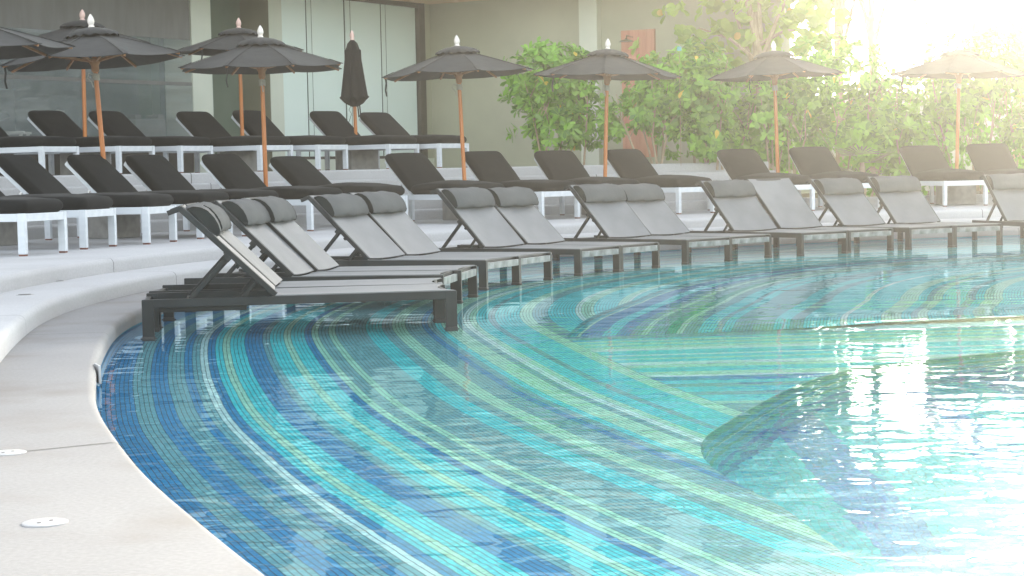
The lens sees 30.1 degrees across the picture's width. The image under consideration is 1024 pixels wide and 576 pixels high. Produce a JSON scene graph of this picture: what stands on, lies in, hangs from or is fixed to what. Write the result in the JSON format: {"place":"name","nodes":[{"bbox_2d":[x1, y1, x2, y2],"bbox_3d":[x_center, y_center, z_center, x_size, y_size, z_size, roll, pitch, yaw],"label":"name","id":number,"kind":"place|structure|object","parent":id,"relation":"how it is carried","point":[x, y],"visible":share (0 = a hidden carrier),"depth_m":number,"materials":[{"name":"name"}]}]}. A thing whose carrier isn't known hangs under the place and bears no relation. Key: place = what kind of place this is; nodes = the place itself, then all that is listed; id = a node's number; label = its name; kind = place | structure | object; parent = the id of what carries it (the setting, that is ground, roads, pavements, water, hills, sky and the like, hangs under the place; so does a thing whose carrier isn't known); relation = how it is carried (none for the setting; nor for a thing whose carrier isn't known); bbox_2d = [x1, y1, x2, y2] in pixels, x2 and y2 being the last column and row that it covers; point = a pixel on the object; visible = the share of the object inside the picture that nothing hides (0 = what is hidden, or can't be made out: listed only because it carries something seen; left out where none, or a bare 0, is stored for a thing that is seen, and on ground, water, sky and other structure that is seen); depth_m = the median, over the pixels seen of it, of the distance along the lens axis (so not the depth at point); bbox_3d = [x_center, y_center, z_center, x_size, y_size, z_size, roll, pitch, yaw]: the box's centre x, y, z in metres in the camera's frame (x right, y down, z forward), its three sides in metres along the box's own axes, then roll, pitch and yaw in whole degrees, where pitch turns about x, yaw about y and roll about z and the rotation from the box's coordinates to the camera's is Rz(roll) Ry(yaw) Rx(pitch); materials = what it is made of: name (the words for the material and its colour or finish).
{"place":"outdoors","nodes":[
{"label":"outdoors","id":0,"kind":"place"},
{"bbox_2d":[5,131,31,135],"bbox_3d":[-7.549,-2.189,28.673,0.518,1.030,0.600,-1,4,-3],"label":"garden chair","id":1,"kind":"object","parent":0,"point":[20,133],"visible":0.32,"depth_m":28.39,"materials":[{"name":"grey wood"}]},
{"bbox_2d":[124,114,165,173],"bbox_3d":[-6.000,-2.341,31.097,0.550,0.970,0.550,-4,4,-34],"label":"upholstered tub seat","id":2,"kind":"object","parent":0,"point":[158,128],"visible":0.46,"depth_m":30.89,"materials":[{"name":"grey fabric"}]},
{"bbox_2d":[0,162,724,187],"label":"terrace","id":3,"kind":"structure","parent":0,"point":[74,180],"depth_m":28.41,"materials":[{"name":"concrete"}]},
{"bbox_2d":[0,127,78,167],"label":"cushioned lounger","id":4,"kind":"object","parent":3,"relation":"on","point":[41,146],"visible":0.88,"depth_m":24.91,"materials":[{"name":"black fabric"}]},
{"bbox_2d":[14,110,154,174],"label":"cushioned lounger","id":5,"kind":"object","parent":3,"relation":"on","point":[51,123],"visible":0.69,"depth_m":26.31,"materials":[{"name":"black fabric"}]},
{"bbox_2d":[60,152,110,174],"bbox_3d":[-5.968,-1.744,26.635,0.500,0.330,0.500,2,5,40],"label":"concrete block","id":6,"kind":"object","parent":3,"relation":"on","point":[64,170],"depth_m":26.54,"materials":[{"name":"grey concrete"}]},
{"bbox_2d":[36,9,151,136],"bbox_3d":[-5.974,-2.731,26.574,1.878,2.307,1.878,-1,4,-11],"label":"umbrella","id":7,"kind":"object","parent":6,"relation":"on","point":[60,34],"visible":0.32,"depth_m":26.38,"materials":[{"name":"grey fabric"}]},
{"bbox_2d":[88,111,212,172],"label":"cushioned lounger","id":8,"kind":"object","parent":3,"relation":"on","point":[116,123],"visible":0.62,"depth_m":27.04,"materials":[{"name":"charcoal fabric"},{"name":"white painted metal"}]},
{"bbox_2d":[163,111,292,172],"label":"cushioned lounger","id":9,"kind":"object","parent":3,"relation":"on","point":[207,125],"visible":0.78,"depth_m":28.09,"materials":[{"name":"charcoal fabric"},{"name":"white painted metal"}]},
{"bbox_2d":[220,150,257,171],"bbox_3d":[-4.040,-1.908,28.622,0.500,0.330,0.500,-4,5,-42],"label":"concrete block","id":10,"kind":"object","parent":3,"relation":"on","point":[249,158],"depth_m":28.41,"materials":[{"name":"grey concrete"}]},
{"bbox_2d":[178,18,302,135],"bbox_3d":[-4.066,-2.894,28.560,1.878,2.307,1.878,-4,4,-34],"label":"umbrella","id":11,"kind":"object","parent":10,"relation":"on","point":[227,40],"visible":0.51,"depth_m":28.29,"materials":[{"name":"grey fabric"}]},
{"bbox_2d":[217,110,348,169],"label":"cushioned lounger","id":12,"kind":"object","parent":3,"relation":"on","point":[253,127],"visible":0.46,"depth_m":28.69,"materials":[{"name":"charcoal fabric"},{"name":"white painted metal"}]},
{"bbox_2d":[335,149,378,169],"bbox_3d":[-2.463,-2.040,30.229,0.500,0.330,0.500,-4,4,-36],"label":"concrete block","id":13,"kind":"object","parent":3,"relation":"on","point":[362,159],"depth_m":30.04,"materials":[{"name":"grey concrete"}]},
{"bbox_2d":[340,30,368,134],"bbox_3d":[-2.494,-2.977,30.167,0.444,2.208,0.442,0,4,23],"label":"closed umbrella","id":14,"kind":"object","parent":13,"relation":"on","point":[354,94],"visible":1,"depth_m":30.03,"materials":[{"name":"black fabric"}]},
{"bbox_2d":[296,111,418,169],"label":"cushioned lounger","id":15,"kind":"object","parent":3,"relation":"on","point":[330,123],"visible":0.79,"depth_m":29.79,"materials":[{"name":"black fabric"}]},
{"bbox_2d":[0,0,791,173],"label":"hotel building","id":16,"kind":"structure","parent":3,"relation":"on","point":[390,36],"depth_m":35.01,"materials":[{"name":"paint"}]},
{"bbox_2d":[0,0,193,175],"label":"weather curtain","id":17,"kind":"object","parent":16,"relation":"hanging from","point":[167,19],"visible":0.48,"depth_m":29.78,"materials":[{"name":"grey fabric"}]},
{"bbox_2d":[618,29,656,156],"bbox_3d":[2.229,-3.552,34.771,0.677,2.330,0.466,1,4,31],"label":"door","id":18,"kind":"structure","parent":16,"relation":"attached to","point":[647,41],"depth_m":34.90,"materials":[{"name":"brown wood"}]},
{"bbox_2d":[359,112,468,168],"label":"cushioned lounger","id":19,"kind":"object","parent":3,"relation":"on","point":[378,123],"visible":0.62,"depth_m":30.33,"materials":[{"name":"black fabric"}]},
{"bbox_2d":[497,36,621,164],"bbox_3d":[0.798,-3.087,32.002,2.163,2.238,1.723,-1,4,0],"label":"shrub","id":20,"kind":"object","parent":3,"relation":"on","point":[558,109],"visible":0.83,"depth_m":31.73,"materials":[{"name":"green plant"}]},
{"bbox_2d":[596,52,705,163],"bbox_3d":[2.308,-2.910,31.395,1.857,1.938,1.217,-1,4,0],"label":"shrub","id":21,"kind":"object","parent":3,"relation":"on","point":[658,102],"visible":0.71,"depth_m":31.17,"materials":[{"name":"green plant"}]},
{"bbox_2d":[677,47,680,153],"bbox_3d":[2.727,-2.948,30.886,0.070,1.925,0.018,-1,4,0],"label":"pole","id":22,"kind":"object","parent":3,"relation":"on","point":[679,49],"visible":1,"depth_m":30.87,"materials":[{"name":"brown"}]},
{"bbox_2d":[663,37,757,169],"bbox_3d":[3.296,-3.023,31.469,1.617,2.249,1.795,-1,4,0],"label":"shrub","id":23,"kind":"object","parent":3,"relation":"on","point":[714,115],"visible":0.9,"depth_m":30.96,"materials":[{"name":"green plant"}]},
{"bbox_2d":[0,202,1001,292],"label":"terrace","id":24,"kind":"structure","parent":0,"point":[44,261],"depth_m":18.87,"materials":[{"name":"concrete"}]},
{"bbox_2d":[0,222,17,245],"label":"concrete block","id":25,"kind":"object","parent":24,"relation":"on","point":[8,233],"depth_m":19.95,"materials":[{"name":"grey concrete"}]},
{"bbox_2d":[0,27,75,59],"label":"umbrella","id":26,"kind":"object","parent":25,"relation":"on","point":[14,44],"visible":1,"depth_m":19.98,"materials":[{"name":"grey fabric"}]},
{"bbox_2d":[0,197,67,255],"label":"cushioned lounger","id":27,"kind":"object","parent":24,"relation":"on","point":[21,211],"visible":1,"depth_m":17.13,"materials":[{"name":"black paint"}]},
{"bbox_2d":[0,191,116,249],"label":"cushioned lounger","id":28,"kind":"object","parent":24,"relation":"on","point":[81,207],"visible":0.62,"depth_m":18.47,"materials":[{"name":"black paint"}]},
{"bbox_2d":[0,155,176,244],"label":"cushioned lounger","id":29,"kind":"object","parent":24,"relation":"on","point":[25,174],"visible":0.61,"depth_m":19.70,"materials":[{"name":"black fabric"}]},
{"bbox_2d":[87,214,139,237],"bbox_3d":[-4.606,-0.732,21.831,0.480,0.310,0.480,1,4,30],"label":"concrete block","id":30,"kind":"object","parent":24,"relation":"on","point":[128,225],"depth_m":21.66,"materials":[{"name":"grey concrete"}]},
{"bbox_2d":[0,14,184,158],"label":"umbrella","id":31,"kind":"object","parent":30,"relation":"on","point":[95,49],"visible":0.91,"depth_m":21.59,"materials":[{"name":"grey fabric"}]},
{"bbox_2d":[44,154,232,239],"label":"cushioned lounger","id":32,"kind":"object","parent":24,"relation":"on","point":[94,173],"visible":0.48,"depth_m":21.22,"materials":[{"name":"black fabric"}]},
{"bbox_2d":[124,155,278,235],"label":"cushioned lounger","id":33,"kind":"object","parent":24,"relation":"on","point":[154,173],"visible":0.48,"depth_m":21.97,"materials":[{"name":"charcoal fabric"},{"name":"white painted metal"}]},
{"bbox_2d":[183,154,342,230],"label":"cushioned lounger","id":34,"kind":"object","parent":24,"relation":"on","point":[229,171],"visible":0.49,"depth_m":23.40,"materials":[{"name":"charcoal fabric"},{"name":"white painted metal"}]},
{"bbox_2d":[269,156,407,214],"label":"cushioned lounger","id":35,"kind":"object","parent":24,"relation":"on","point":[295,171],"visible":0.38,"depth_m":24.77,"materials":[{"name":"black fabric"}]},
{"bbox_2d":[27,198,805,239],"bbox_3d":[-3.571,-0.561,20.199,5.698,0.168,25.587,1,4,27],"label":"terrace step","id":36,"kind":"object","parent":24,"relation":"on","point":[38,231],"visible":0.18,"depth_m":25.67,"materials":[{"name":"concrete"}]},
{"bbox_2d":[27,192,756,225],"bbox_3d":[-3.890,-0.710,20.349,5.830,0.168,26.199,1,4,27],"label":"terrace step","id":37,"kind":"object","parent":36,"relation":"on","point":[426,204],"visible":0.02,"depth_m":27.49,"materials":[{"name":"concrete"}]},
{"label":"terrace step","id":38,"kind":"structure","parent":37,"relation":"on","visible":0},
{"bbox_2d":[0,170,771,195],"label":"terrace step","id":39,"kind":"object","parent":38,"relation":"on","point":[718,175],"visible":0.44,"depth_m":27.88,"materials":[{"name":"concrete"}]},
{"bbox_2d":[384,153,504,220],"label":"cushioned lounger","id":40,"kind":"object","parent":24,"relation":"on","point":[418,176],"visible":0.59,"depth_m":25.39,"materials":[{"name":"black fabric"}]},
{"bbox_2d":[442,200,457,219],"bbox_3d":[-0.633,-1.101,26.442,0.480,0.310,0.480,-4,5,-38],"label":"concrete block","id":41,"kind":"object","parent":24,"relation":"on","point":[448,214],"depth_m":26.39,"materials":[{"name":"grey concrete"}]},
{"bbox_2d":[381,35,533,179],"bbox_3d":[-0.723,-2.220,26.372,2.025,2.557,2.027,-1,4,7],"label":"umbrella","id":42,"kind":"object","parent":41,"relation":"on","point":[457,62],"visible":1,"depth_m":26.08,"materials":[{"name":"grey fabric"}]},
{"bbox_2d":[465,151,579,218],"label":"cushioned lounger","id":43,"kind":"object","parent":24,"relation":"on","point":[492,166],"visible":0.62,"depth_m":26.49,"materials":[{"name":"black fabric"}]},
{"bbox_2d":[534,150,639,214],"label":"cushioned lounger","id":44,"kind":"object","parent":24,"relation":"on","point":[564,165],"visible":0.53,"depth_m":27.11,"materials":[{"name":"black fabric"}]},
{"bbox_2d":[607,149,714,213],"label":"cushioned lounger","id":45,"kind":"object","parent":24,"relation":"on","point":[635,164],"visible":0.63,"depth_m":28.07,"materials":[{"name":"black fabric"}]},
{"bbox_2d":[707,149,814,210],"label":"cushioned lounger","id":46,"kind":"object","parent":24,"relation":"on","point":[741,164],"visible":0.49,"depth_m":28.45,"materials":[{"name":"dark grey-brown cushion fabric"},{"name":"white painted wood"}]},
{"bbox_2d":[789,147,882,208],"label":"cushioned lounger","id":47,"kind":"object","parent":24,"relation":"on","point":[816,162],"visible":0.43,"depth_m":28.92,"materials":[{"name":"dark grey-brown cushion fabric"},{"name":"white painted wood"}]},
{"bbox_2d":[815,194,992,206],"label":"bed kerb","id":48,"kind":"structure","parent":24,"relation":"on","point":[874,200],"depth_m":30.48,"materials":[{"name":"concrete"}]},
{"bbox_2d":[899,145,987,206],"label":"cushioned lounger","id":49,"kind":"object","parent":24,"relation":"on","point":[927,165],"visible":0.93,"depth_m":29.15,"materials":[{"name":"dark grey fabric"},{"name":"white painted wood"}]},
{"bbox_2d":[936,185,975,204],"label":"concrete block","id":50,"kind":"structure","parent":24,"relation":"on","point":[963,194],"depth_m":29.55,"materials":[{"name":"grey concrete"}]},
{"bbox_2d":[889,40,1023,168],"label":"umbrella","id":51,"kind":"object","parent":50,"relation":"on","point":[959,64],"visible":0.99,"depth_m":29.39,"materials":[{"name":"grey fabric"}]},
{"bbox_2d":[966,143,1023,174],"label":"cushioned lounger","id":52,"kind":"object","parent":24,"relation":"on","point":[990,158],"visible":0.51,"depth_m":29.59,"materials":[{"name":"black fabric"}]},
{"bbox_3d":[-3.089,-0.900,24.026,0.480,0.310,0.480,2,5,39],"label":"concrete block","id":53,"kind":"object","parent":24,"relation":"on","visible":0},
{"bbox_2d":[178,25,342,186],"bbox_3d":[-3.129,-2.021,23.957,2.027,2.557,2.027,-2,4,-6],"label":"umbrella","id":54,"kind":"object","parent":53,"relation":"on","point":[260,55],"visible":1,"depth_m":23.62,"materials":[{"name":"grey fabric"}]},
{"bbox_3d":[1.345,-1.226,27.789,0.480,0.310,0.480,-3,4,-30],"label":"concrete block","id":55,"kind":"object","parent":24,"relation":"on","visible":0},
{"bbox_2d":[533,39,681,176],"bbox_3d":[1.399,-2.348,27.719,2.026,2.556,2.028,1,4,28],"label":"umbrella","id":56,"kind":"object","parent":55,"relation":"on","point":[607,64],"visible":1,"depth_m":27.45,"materials":[{"name":"grey fabric"}]},
{"bbox_3d":[4.073,-1.361,29.047,0.480,0.310,0.480,-2,4,-19],"label":"concrete block","id":57,"kind":"object","parent":24,"relation":"on","visible":0},
{"bbox_2d":[707,41,843,172],"bbox_3d":[4.005,-2.481,28.977,2.026,2.557,2.027,-4,5,-39],"label":"umbrella","id":58,"kind":"object","parent":57,"relation":"on","point":[774,65],"visible":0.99,"depth_m":28.64,"materials":[{"name":"grey fabric"}]},
{"bbox_2d":[0,227,1019,575],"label":"coping","id":59,"kind":"object","parent":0,"point":[98,489],"visible":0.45,"depth_m":5.86,"materials":[{"name":"stone"}]},
{"bbox_2d":[0,449,26,455],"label":"cover plate","id":60,"kind":"object","parent":59,"relation":"on","point":[10,452],"visible":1,"depth_m":6.43,"materials":[{"name":"grey"}]},
{"bbox_2d":[21,518,68,527],"bbox_3d":[-1.254,0.629,5.116,0.124,0.005,0.124,-1,4,0],"label":"cover plate","id":61,"kind":"object","parent":59,"relation":"on","point":[43,522],"visible":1,"depth_m":5.10,"materials":[{"name":"grey"}]},
{"bbox_2d":[94,363,100,383],"bbox_3d":[-2.058,0.424,9.452,0.012,0.090,0.160,-3,4,-20],"label":"marker plate","id":62,"kind":"object","parent":59,"relation":"attached to","point":[98,369],"visible":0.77,"depth_m":9.39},
{"bbox_2d":[0,217,1019,361],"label":"step","id":63,"kind":"object","parent":59,"relation":"on","point":[21,316],"visible":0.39,"depth_m":14.38,"materials":[{"name":"concrete"}]},
{"bbox_2d":[96,236,1023,575],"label":"water","id":64,"kind":"structure","parent":0,"point":[830,408],"depth_m":7.77,"materials":[{"name":"blue liquid"}]},
{"bbox_2d":[120,235,1019,334],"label":"pool wall","id":65,"kind":"structure","parent":0,"point":[671,250],"depth_m":24.22,"materials":[{"name":"tile"}]},
{"bbox_2d":[801,191,989,197],"bbox_3d":[13.728,-2.035,37.873,27.560,0.001,19.583,-1,4,0],"label":"planting bed","id":66,"kind":"object","parent":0,"point":[816,194],"visible":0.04,"depth_m":35.75,"materials":[{"name":"soil"}]},
{"bbox_2d":[628,0,865,169],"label":"sea grape tree","id":67,"kind":"object","parent":66,"relation":"on","point":[735,35],"visible":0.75,"depth_m":32.44,"materials":[{"name":"green plant"}]},
{"bbox_2d":[726,36,839,173],"bbox_3d":[4.497,-2.795,31.918,2.007,2.784,1.701,-1,4,0],"label":"shrub","id":68,"kind":"object","parent":66,"relation":"on","point":[806,99],"visible":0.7,"depth_m":31.58,"materials":[{"name":"green plant"}]},
{"bbox_2d":[764,162,809,206],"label":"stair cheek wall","id":69,"kind":"structure","parent":66,"relation":"on","point":[807,198],"depth_m":30.18,"materials":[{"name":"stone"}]},
{"bbox_2d":[816,4,831,83],"bbox_3d":[6.826,-6.170,39.572,5.073,8.974,4.926,-3,4,-30],"label":"garden tree","id":70,"kind":"object","parent":66,"relation":"on","point":[827,23],"visible":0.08,"depth_m":39.70,"materials":[{"name":"green plant"}]},
{"bbox_2d":[832,0,855,166],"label":"sea grape tree","id":71,"kind":"object","parent":66,"relation":"on","point":[838,4],"visible":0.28,"depth_m":35.96,"materials":[{"name":"green plant"}]},
{"bbox_2d":[793,31,908,196],"bbox_3d":[5.668,-2.897,32.146,2.042,2.918,1.680,-1,4,0],"label":"shrub","id":72,"kind":"object","parent":66,"relation":"on","point":[854,129],"visible":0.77,"depth_m":31.86,"materials":[{"name":"green plant"}]},
{"bbox_2d":[833,144,893,195],"bbox_3d":[5.623,-1.829,30.562,1.019,0.978,1.001,-1,4,0],"label":"fan palm","id":73,"kind":"object","parent":66,"relation":"on","point":[861,167],"visible":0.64,"depth_m":30.71,"materials":[{"name":"green plant"}]},
{"bbox_2d":[858,0,887,194],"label":"sea grape tree","id":74,"kind":"object","parent":66,"relation":"on","point":[871,33],"visible":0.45,"depth_m":35.23,"materials":[{"name":"green plant"}]},
{"bbox_2d":[792,92,1023,192],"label":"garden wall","id":75,"kind":"structure","parent":66,"relation":"on","point":[989,123],"depth_m":38.65,"materials":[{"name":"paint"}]},
{"bbox_2d":[856,43,975,196],"bbox_3d":[6.822,-2.812,32.308,2.008,2.679,1.771,-1,4,0],"label":"shrub","id":76,"kind":"object","parent":66,"relation":"on","point":[918,131],"visible":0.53,"depth_m":32.09,"materials":[{"name":"green plant"}]},
{"bbox_2d":[921,0,941,92],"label":"garden tree","id":77,"kind":"object","parent":66,"relation":"on","point":[925,28],"visible":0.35,"depth_m":40.68,"materials":[{"name":"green plant"}]},
{"bbox_2d":[883,0,1023,163],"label":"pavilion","id":78,"kind":"structure","parent":66,"relation":"on","point":[993,13],"depth_m":38.16,"materials":[{"name":"white"}]},
{"bbox_2d":[922,28,1023,193],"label":"shrub","id":79,"kind":"object","parent":66,"relation":"on","point":[976,91],"visible":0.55,"depth_m":32.19,"materials":[{"name":"green plant"}]},
{"bbox_2d":[960,0,985,190],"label":"sea grape tree","id":80,"kind":"object","parent":66,"relation":"on","point":[973,24],"visible":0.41,"depth_m":36.70,"materials":[{"name":"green plant"}]},
{"bbox_2d":[977,19,1023,168],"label":"shrub","id":81,"kind":"object","parent":66,"relation":"on","point":[1013,114],"visible":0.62,"depth_m":32.46,"materials":[{"name":"green plant"}]},
{"bbox_2d":[790,0,1023,94],"label":"sky","id":82,"kind":"structure","parent":0,"point":[906,38],"materials":[{"name":"white"}]},
{"label":"pool shelf","id":83,"kind":"structure","parent":0,"visible":0},
{"bbox_2d":[149,201,442,327],"bbox_3d":[-1.486,-0.142,13.324,2.030,0.952,0.732,-1,4,-3],"label":"pool lounger","id":84,"kind":"object","parent":83,"relation":"on","point":[248,254],"visible":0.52,"depth_m":13.47,"materials":[{"name":"grey fabric"}]},
{"bbox_2d":[141,203,459,339],"bbox_3d":[-1.402,-0.092,12.502,2.030,0.952,0.732,-2,4,-8],"label":"pool lounger","id":85,"kind":"object","parent":83,"relation":"on","point":[203,219],"visible":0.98,"depth_m":12.19,"materials":[{"name":"grey fabric"}]},
{"bbox_2d":[184,198,457,289],"bbox_3d":[-1.451,-0.226,14.667,2.030,0.952,0.732,-1,4,8],"label":"pool lounger","id":86,"kind":"object","parent":83,"relation":"on","point":[249,218],"visible":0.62,"depth_m":14.48,"materials":[{"name":"grey fabric"}]},
{"bbox_2d":[215,196,477,302],"bbox_3d":[-1.331,-0.270,15.286,2.030,0.959,0.732,-1,4,9],"label":"pool lounger","id":87,"kind":"object","parent":83,"relation":"on","point":[297,238],"visible":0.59,"depth_m":15.31,"materials":[{"name":"grey fabric"}]},
{"bbox_2d":[300,193,520,289],"bbox_3d":[-0.988,-0.382,17.072,2.030,0.947,0.732,0,4,24],"label":"pool lounger","id":88,"kind":"object","parent":83,"relation":"on","point":[358,229],"visible":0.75,"depth_m":17.01,"materials":[{"name":"grey fabric"}]},
{"bbox_2d":[347,191,552,283],"bbox_3d":[-0.691,-0.433,17.718,2.030,0.957,0.732,0,4,25],"label":"pool lounger","id":89,"kind":"object","parent":83,"relation":"on","point":[397,225],"visible":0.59,"depth_m":17.78,"materials":[{"name":"grey fabric"}]},
{"bbox_2d":[430,187,621,274],"bbox_3d":[0.046,-0.534,19.045,2.030,0.963,0.732,1,4,36],"label":"pool lounger","id":90,"kind":"object","parent":83,"relation":"on","point":[482,220],"visible":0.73,"depth_m":19.11,"materials":[{"name":"grey fabric"}]},
{"bbox_2d":[461,186,659,270],"bbox_3d":[0.478,-0.578,19.683,2.030,0.952,0.732,1,4,36],"label":"pool lounger","id":91,"kind":"object","parent":83,"relation":"on","point":[528,222],"visible":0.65,"depth_m":19.83,"materials":[{"name":"grey fabric"}]},
{"bbox_2d":[553,183,731,263],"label":"pool lounger","id":92,"kind":"object","parent":83,"relation":"on","point":[611,214],"visible":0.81,"depth_m":21.05,"materials":[{"name":"grey fabric"}]},
{"bbox_2d":[594,183,771,259],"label":"pool lounger","id":93,"kind":"object","parent":83,"relation":"on","point":[652,210],"visible":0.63,"depth_m":21.69,"materials":[{"name":"grey fabric"}]},
{"bbox_2d":[689,179,848,255],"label":"pool lounger","id":94,"kind":"object","parent":83,"relation":"on","point":[738,206],"visible":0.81,"depth_m":22.43,"materials":[{"name":"grey fabric"}]},
{"bbox_2d":[735,178,893,252],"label":"pool lounger","id":95,"kind":"object","parent":83,"relation":"on","point":[782,201],"visible":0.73,"depth_m":22.97,"materials":[{"name":"grey fabric"}]},
{"bbox_2d":[796,178,954,248],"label":"pool lounger","id":96,"kind":"object","parent":83,"relation":"on","point":[846,201],"visible":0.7,"depth_m":23.47,"materials":[{"name":"grey mesh fabric"},{"name":"grey painted metal"}]},
{"bbox_2d":[854,175,1002,246],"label":"pool lounger","id":97,"kind":"object","parent":83,"relation":"on","point":[902,199],"visible":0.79,"depth_m":23.96,"materials":[{"name":"grey mesh fabric"},{"name":"grey painted metal"}]},
{"bbox_2d":[972,173,1023,239],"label":"pool lounger","id":98,"kind":"object","parent":83,"relation":"on","point":[1006,191],"visible":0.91,"depth_m":24.12,"materials":[{"name":"grey mesh fabric"},{"name":"grey painted metal"}]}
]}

